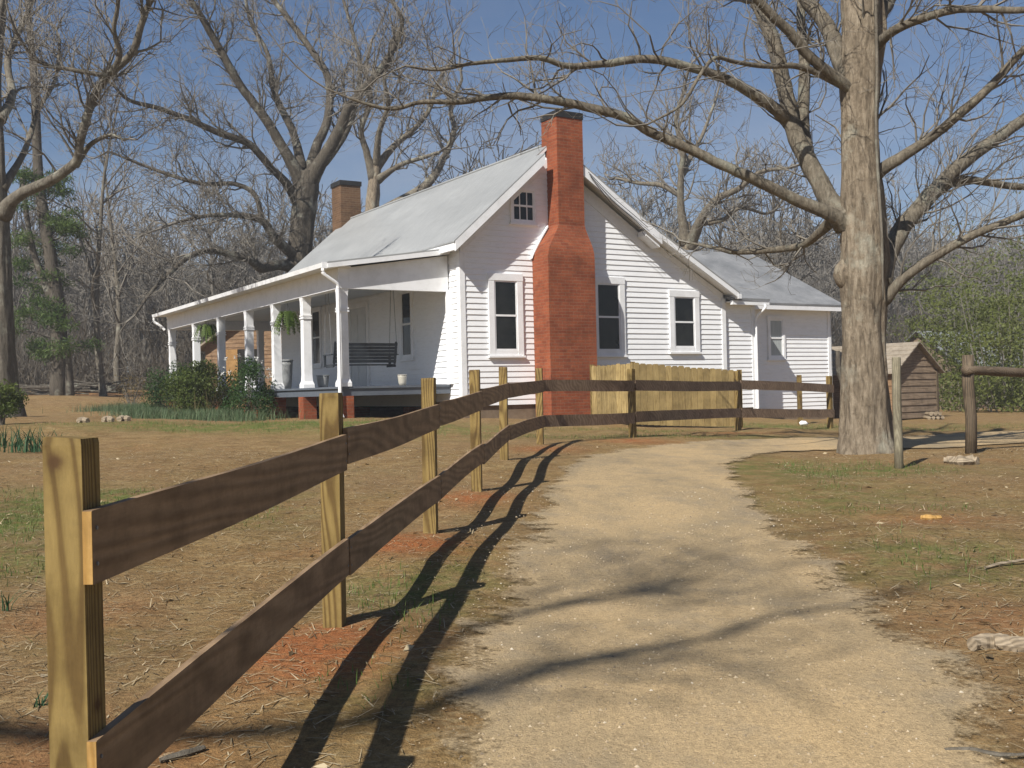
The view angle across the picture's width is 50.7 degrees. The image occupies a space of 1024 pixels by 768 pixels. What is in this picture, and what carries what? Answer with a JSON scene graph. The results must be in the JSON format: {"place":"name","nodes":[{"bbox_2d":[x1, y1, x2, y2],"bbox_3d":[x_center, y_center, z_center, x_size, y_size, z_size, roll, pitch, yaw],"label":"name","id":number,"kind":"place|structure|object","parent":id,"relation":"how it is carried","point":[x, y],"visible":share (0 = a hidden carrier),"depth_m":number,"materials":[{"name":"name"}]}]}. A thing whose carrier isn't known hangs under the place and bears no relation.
{"place":"outdoors","nodes":[
{"label":"outdoors","id":0,"kind":"place"},
{"bbox_2d":[42,401,306,421],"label":"long grass","id":1,"kind":"structure","parent":0,"point":[139,410],"depth_m":25.77,"materials":[{"name":"green plant"}]},
{"bbox_2d":[0,379,1023,767],"bbox_3d":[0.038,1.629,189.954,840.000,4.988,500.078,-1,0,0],"label":"ground","id":2,"kind":"structure","parent":0,"point":[756,473],"depth_m":7.05,"materials":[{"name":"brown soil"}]},
{"bbox_2d":[0,379,29,424],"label":"evergreen shrub","id":3,"kind":"object","parent":2,"relation":"on","point":[10,401],"visible":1,"depth_m":21.82,"materials":[{"name":"green plant"}]},
{"bbox_2d":[0,585,36,610],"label":"iris plant","id":4,"kind":"object","parent":2,"relation":"on","point":[7,605],"visible":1,"depth_m":5.93,"materials":[{"name":"green plant"}]},
{"bbox_2d":[0,425,62,452],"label":"iris plant","id":5,"kind":"object","parent":2,"relation":"on","point":[34,447],"visible":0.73,"depth_m":16.04,"materials":[{"name":"green plant"}]},
{"bbox_2d":[30,687,47,707],"bbox_3d":[-1.883,1.252,4.353,0.179,0.118,0.198,-1,0,-27],"label":"iris plant","id":6,"kind":"object","parent":2,"relation":"on","point":[36,704],"visible":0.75,"depth_m":4.34,"materials":[{"name":"green plant"}]},
{"bbox_2d":[19,384,88,394],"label":"brush pile","id":7,"kind":"object","parent":2,"relation":"on","point":[41,389],"visible":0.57,"depth_m":46.63,"materials":[{"name":"plant"}]},
{"bbox_2d":[10,0,106,395],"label":"pine tree","id":8,"kind":"object","parent":2,"relation":"on","point":[61,381],"visible":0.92,"depth_m":43.85,"materials":[{"name":"green plant"}]},
{"bbox_2d":[76,417,89,422],"bbox_3d":[-8.311,0.713,20.953,0.260,0.154,0.191,-2,0,28],"label":"rock","id":9,"kind":"object","parent":2,"relation":"on","point":[82,420],"visible":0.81,"depth_m":20.90,"materials":[{"name":"beige stone"}]},
{"bbox_2d":[21,54,180,395],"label":"bare tree","id":10,"kind":"object","parent":2,"relation":"on","point":[95,270],"visible":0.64,"depth_m":46.10,"materials":[{"name":"grey plant"}]},
{"bbox_2d":[74,379,127,392],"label":"brush pile","id":11,"kind":"object","parent":2,"relation":"on","point":[91,387],"visible":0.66,"depth_m":48.20,"materials":[{"name":"plant"}]},
{"bbox_2d":[0,0,211,416],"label":"oak tree","id":12,"kind":"object","parent":2,"relation":"on","point":[9,203],"visible":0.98,"depth_m":24.21,"materials":[{"name":"grey plant"}]},
{"bbox_2d":[101,416,114,421],"bbox_3d":[-7.954,0.706,21.314,0.263,0.169,0.201,-2,0,24],"label":"rock","id":13,"kind":"object","parent":2,"relation":"on","point":[106,418],"visible":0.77,"depth_m":21.25,"materials":[{"name":"beige stone"}]},
{"bbox_2d":[57,118,173,384],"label":"bare tree","id":14,"kind":"object","parent":2,"relation":"on","point":[118,316],"visible":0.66,"depth_m":50.33,"materials":[{"name":"grey plant"}]},
{"bbox_2d":[117,415,130,420],"bbox_3d":[-7.821,0.704,21.828,0.281,0.153,0.271,-1,0,0],"label":"rock","id":15,"kind":"object","parent":2,"relation":"on","point":[124,418],"visible":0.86,"depth_m":21.74,"materials":[{"name":"beige stone"}]},
{"bbox_2d":[108,372,149,406],"bbox_3d":[-12.255,0.285,34.843,1.305,1.374,1.476,-1,0,0],"label":"dry shrub","id":16,"kind":"object","parent":2,"relation":"on","point":[127,398],"visible":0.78,"depth_m":34.83,"materials":[{"name":"beige plant"}]},
{"bbox_2d":[141,360,194,409],"bbox_3d":[-9.929,0.101,31.947,1.773,1.688,1.662,-1,0,13],"label":"evergreen shrub","id":17,"kind":"object","parent":2,"relation":"on","point":[159,402],"visible":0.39,"depth_m":31.62,"materials":[{"name":"green plant"}]},
{"bbox_2d":[159,745,205,762],"bbox_3d":[-1.184,1.332,3.887,0.167,0.029,0.030,-1,-1,-37],"label":"fallen stick","id":18,"kind":"object","parent":2,"relation":"on","point":[184,753],"visible":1,"depth_m":3.88,"materials":[{"name":"grey wood"}]},
{"bbox_2d":[167,383,229,412],"bbox_3d":[-7.644,0.427,27.157,1.603,0.942,1.648,-2,-1,38],"label":"dry weed","id":19,"kind":"object","parent":2,"relation":"on","point":[197,395],"visible":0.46,"depth_m":27.18,"materials":[{"name":"beige plant"}]},
{"bbox_2d":[157,358,244,410],"bbox_3d":[-8.277,0.138,28.611,1.861,1.693,2.519,-2,-1,34],"label":"evergreen shrub","id":20,"kind":"object","parent":2,"relation":"on","point":[200,377],"visible":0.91,"depth_m":28.23,"materials":[{"name":"green plant"}]},
{"bbox_2d":[12,0,448,385],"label":"oak tree","id":21,"kind":"object","parent":2,"relation":"on","point":[302,191],"visible":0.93,"depth_m":38.45,"materials":[{"name":"grey plant"}]},
{"bbox_2d":[200,331,281,389],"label":"farm shed","id":22,"kind":"structure","parent":2,"relation":"on","point":[235,343],"depth_m":46.98,"materials":[{"name":"brown wood"}]},
{"bbox_2d":[226,349,237,386],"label":"door","id":23,"kind":"structure","parent":22,"relation":"in","point":[231,363],"depth_m":46.97,"materials":[{"name":"wood"}]},
{"bbox_2d":[238,349,257,388],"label":"doorway","id":24,"kind":"structure","parent":22,"relation":"in","point":[242,351],"depth_m":46.96,"materials":[{"name":"wood"}]},
{"bbox_2d":[218,353,278,418],"bbox_3d":[-6.354,0.114,26.086,1.460,1.676,1.480,-1,0,0],"label":"flowering shrub","id":25,"kind":"object","parent":2,"relation":"on","point":[263,401],"visible":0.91,"depth_m":26.04,"materials":[{"name":"green plant"}]},
{"bbox_2d":[318,0,499,211],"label":"oak tree","id":26,"kind":"object","parent":2,"relation":"on","point":[375,175],"visible":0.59,"depth_m":57.68,"materials":[{"name":"grey plant"}]},
{"bbox_2d":[42,367,834,767],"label":"rail fence","id":27,"kind":"object","parent":2,"relation":"on","point":[92,541],"visible":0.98,"depth_m":3.68,"materials":[{"name":"brown wood"}]},
{"bbox_2d":[152,110,840,419],"bbox_3d":[-0.859,-2.538,32.846,15.970,8.400,16.100,-1,0,-31],"label":"farmhouse","id":28,"kind":"object","parent":2,"relation":"on","point":[550,259],"visible":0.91,"depth_m":26.13,"materials":[{"name":"white paint"}]},
{"bbox_2d":[193,322,216,343],"bbox_3d":[-9.061,-1.570,32.033,0.822,0.789,0.848,-1,0,-17],"label":"hanging fern","id":29,"kind":"object","parent":28,"relation":"hanging from","point":[207,330],"visible":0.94,"depth_m":31.87,"materials":[{"name":"green plant"}]},
{"bbox_2d":[271,303,300,336],"bbox_3d":[-5.435,-1.555,26.150,0.837,0.795,0.847,-1,0,0],"label":"hanging fern","id":30,"kind":"object","parent":28,"relation":"hanging from","point":[288,319],"visible":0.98,"depth_m":25.96,"materials":[{"name":"green plant"}]},
{"bbox_2d":[282,359,292,388],"bbox_3d":[-5.911,-0.244,28.212,0.410,0.780,0.410,-1,0,0],"label":"milk can","id":31,"kind":"object","parent":28,"relation":"on","point":[287,366],"visible":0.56,"depth_m":28.07,"materials":[{"name":"grey metal"}]},
{"bbox_2d":[311,306,322,368],"bbox_3d":[-5.694,-1.338,31.376,0.085,1.775,0.830,-1,0,-31],"label":"window","id":32,"kind":"structure","parent":28,"relation":"in","point":[316,324],"depth_m":31.36,"materials":[{"name":"white glass"}]},
{"bbox_2d":[316,375,329,386],"bbox_3d":[-4.457,-0.058,25.463,0.324,0.300,0.324,-1,0,0],"label":"tin bucket","id":33,"kind":"object","parent":28,"relation":"on","point":[322,380],"visible":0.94,"depth_m":25.35,"materials":[{"name":"silver metal"}]},
{"bbox_2d":[323,290,398,367],"bbox_3d":[-3.506,-1.361,25.104,1.683,1.945,0.584,-1,0,-31],"label":"porch swing","id":34,"kind":"object","parent":28,"relation":"hanging from","point":[389,354],"visible":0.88,"depth_m":24.96,"materials":[{"name":"paint"}]},
{"bbox_2d":[397,375,406,385],"bbox_3d":[-2.484,-0.086,24.443,0.227,0.250,0.227,-1,0,0],"label":"stoneware crock","id":35,"kind":"object","parent":28,"relation":"on","point":[402,379],"visible":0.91,"depth_m":24.36,"materials":[{"name":"beige ceramic"}]},
{"bbox_2d":[398,291,414,361],"bbox_3d":[-2.577,-1.448,26.294,0.085,1.775,0.760,-1,0,-32],"label":"window","id":36,"kind":"structure","parent":28,"relation":"in","point":[406,317],"depth_m":26.30,"materials":[{"name":"white glass"}]},
{"bbox_2d":[487,273,525,357],"bbox_3d":[-0.133,-1.557,24.575,0.969,1.911,0.085,-1,0,-31],"label":"window","id":37,"kind":"structure","parent":28,"relation":"in","point":[505,291],"depth_m":24.58,"materials":[{"name":"clear glass"}]},
{"bbox_2d":[509,187,538,225],"bbox_3d":[0.264,-4.091,24.874,0.760,0.865,0.085,-1,0,-31],"label":"window","id":38,"kind":"structure","parent":28,"relation":"in","point":[523,210],"depth_m":24.90,"materials":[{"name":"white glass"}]},
{"bbox_2d":[595,276,627,356],"bbox_3d":[2.342,-1.617,26.092,1.040,1.939,0.085,-1,0,-31],"label":"window","id":39,"kind":"structure","parent":28,"relation":"in","point":[610,291],"depth_m":26.13,"materials":[{"name":"clear glass"}]},
{"bbox_2d":[668,290,701,353],"bbox_3d":[4.372,-1.564,27.334,1.032,1.600,0.085,-1,0,-32],"label":"window","id":40,"kind":"structure","parent":28,"relation":"in","point":[684,315],"depth_m":27.34,"materials":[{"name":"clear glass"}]},
{"bbox_2d":[766,316,786,360],"bbox_3d":[7.373,-1.271,30.104,0.720,1.235,0.085,-1,0,-31],"label":"window","id":41,"kind":"structure","parent":28,"relation":"in","point":[776,346],"depth_m":30.11,"materials":[{"name":"white wood"}]},
{"bbox_2d":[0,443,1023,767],"bbox_3d":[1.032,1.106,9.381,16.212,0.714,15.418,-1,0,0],"label":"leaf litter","id":42,"kind":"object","parent":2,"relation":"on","point":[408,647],"visible":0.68,"depth_m":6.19,"materials":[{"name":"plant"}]},
{"bbox_2d":[5,110,1023,386],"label":"wood","id":43,"kind":"object","parent":2,"relation":"on","point":[819,280],"visible":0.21,"depth_m":70.41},
{"bbox_2d":[13,270,1023,408],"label":"undergrowth","id":44,"kind":"object","parent":2,"relation":"on","point":[40,375],"visible":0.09,"depth_m":56.28,"materials":[{"name":"green plant"}]},
{"bbox_2d":[204,0,1023,454],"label":"oak tree","id":45,"kind":"object","parent":2,"relation":"on","point":[854,214],"visible":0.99,"depth_m":15.72,"materials":[{"name":"brown plant"}]},
{"bbox_2d":[590,362,742,427],"bbox_3d":[3.350,0.352,23.197,3.258,1.677,1.040,-1,0,0],"label":"picket screen","id":46,"kind":"object","parent":2,"relation":"on","point":[607,402],"visible":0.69,"depth_m":23.01,"materials":[{"name":"brown wood"}]},
{"bbox_2d":[583,15,840,249],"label":"oak tree","id":47,"kind":"object","parent":2,"relation":"on","point":[687,232],"visible":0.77,"depth_m":51.17,"materials":[{"name":"grey plant"}]},
{"bbox_2d":[796,375,802,425],"bbox_3d":[6.926,0.483,25.996,0.100,1.400,0.100,-1,0,0],"label":"square post","id":48,"kind":"object","parent":2,"relation":"on","point":[799,393],"visible":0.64,"depth_m":25.95,"materials":[{"name":"brown wood"}]},
{"bbox_2d":[799,421,807,425],"bbox_3d":[6.936,0.934,25.695,0.210,0.127,0.116,-1,0,0],"label":"white stone","id":49,"kind":"object","parent":2,"relation":"on","point":[802,423],"visible":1,"depth_m":25.66,"materials":[{"name":"white stone"}]},
{"bbox_2d":[835,351,840,386],"bbox_3d":[8.519,0.125,27.502,0.538,1.956,0.227,-1,0,0],"label":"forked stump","id":50,"kind":"object","parent":2,"relation":"on","point":[838,363],"visible":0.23,"depth_m":27.45,"materials":[{"name":"wood"}]},
{"bbox_2d":[832,342,944,418],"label":"shed","id":51,"kind":"structure","parent":2,"relation":"on","point":[921,368],"depth_m":31.70,"materials":[{"name":"brown wood"}]},
{"bbox_2d":[892,357,903,468],"bbox_3d":[4.784,0.463,13.397,0.109,1.597,0.112,-1,0,0],"label":"round post","id":52,"kind":"object","parent":2,"relation":"on","point":[897,413],"visible":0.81,"depth_m":13.36,"materials":[{"name":"grey wood"}]},
{"bbox_2d":[920,514,941,519],"bbox_3d":[3.452,1.102,8.896,0.167,0.056,0.071,-1,0,19],"label":"wood chip","id":53,"kind":"object","parent":2,"relation":"on","point":[929,517],"visible":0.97,"depth_m":8.88,"materials":[{"name":"wood"}]},
{"bbox_2d":[886,257,993,341],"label":"leafing tree","id":54,"kind":"object","parent":2,"relation":"on","point":[930,275],"visible":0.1,"depth_m":65.39,"materials":[{"name":"green plant"}]},
{"bbox_2d":[886,270,1023,410],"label":"leafing tree","id":55,"kind":"object","parent":2,"relation":"on","point":[949,363],"visible":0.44,"depth_m":40.04,"materials":[{"name":"green plant"}]},
{"bbox_2d":[894,182,1023,358],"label":"leafing tree","id":56,"kind":"object","parent":2,"relation":"on","point":[998,257],"visible":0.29,"depth_m":56.73,"materials":[{"name":"green plant"}]},
{"bbox_2d":[943,454,979,464],"bbox_3d":[5.779,0.994,13.874,0.442,0.187,0.236,-1,0,13],"label":"cut log","id":57,"kind":"object","parent":2,"relation":"on","point":[963,460],"visible":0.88,"depth_m":13.83,"materials":[{"name":"beige wood"}]},
{"bbox_2d":[904,331,1023,408],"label":"bush","id":58,"kind":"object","parent":2,"relation":"on","point":[913,339],"depth_m":54.43,"materials":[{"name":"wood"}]},
{"bbox_2d":[905,248,1023,412],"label":"leafing tree","id":59,"kind":"object","parent":2,"relation":"on","point":[990,388],"visible":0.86,"depth_m":35.68,"materials":[{"name":"green plant"}]},
{"bbox_2d":[961,355,1023,453],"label":"log rail fence","id":60,"kind":"object","parent":2,"relation":"on","point":[969,370],"visible":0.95,"depth_m":15.54,"materials":[{"name":"brown wood"}]},
{"bbox_2d":[967,633,1023,651],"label":"driftwood log","id":61,"kind":"object","parent":2,"relation":"on","point":[996,641],"visible":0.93,"depth_m":5.03,"materials":[{"name":"beige wood"}]},
{"bbox_2d":[970,251,1023,408],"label":"leafing tree","id":62,"kind":"object","parent":2,"relation":"on","point":[1013,306],"visible":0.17,"depth_m":44.42,"materials":[{"name":"green plant"}]},
{"bbox_2d":[984,559,1023,568],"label":"fallen stick","id":63,"kind":"object","parent":2,"relation":"on","point":[1003,563],"visible":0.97,"depth_m":6.99,"materials":[{"name":"grey wood"}]},
{"bbox_2d":[1,0,1023,370],"label":"sky","id":64,"kind":"structure","parent":0,"point":[349,165],"materials":[{"name":"blue"}]},
{"bbox_2d":[406,430,1023,767],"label":"driveway","id":65,"kind":"structure","parent":0,"point":[676,470],"depth_m":5.05,"materials":[{"name":"beige gravel"}]},
{"bbox_2d":[944,747,1023,757],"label":"fallen stick","id":66,"kind":"object","parent":65,"relation":"on","point":[997,754],"visible":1,"depth_m":3.85,"materials":[{"name":"wood"}]},
{"bbox_2d":[923,411,944,419],"bbox_3d":[12.257,0.918,31.402,0.504,0.228,0.350,-1,0,0],"label":"firewood pile","id":67,"kind":"object","parent":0,"point":[934,416],"visible":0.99,"depth_m":31.23,"materials":[{"name":"beige wood"}]}
]}

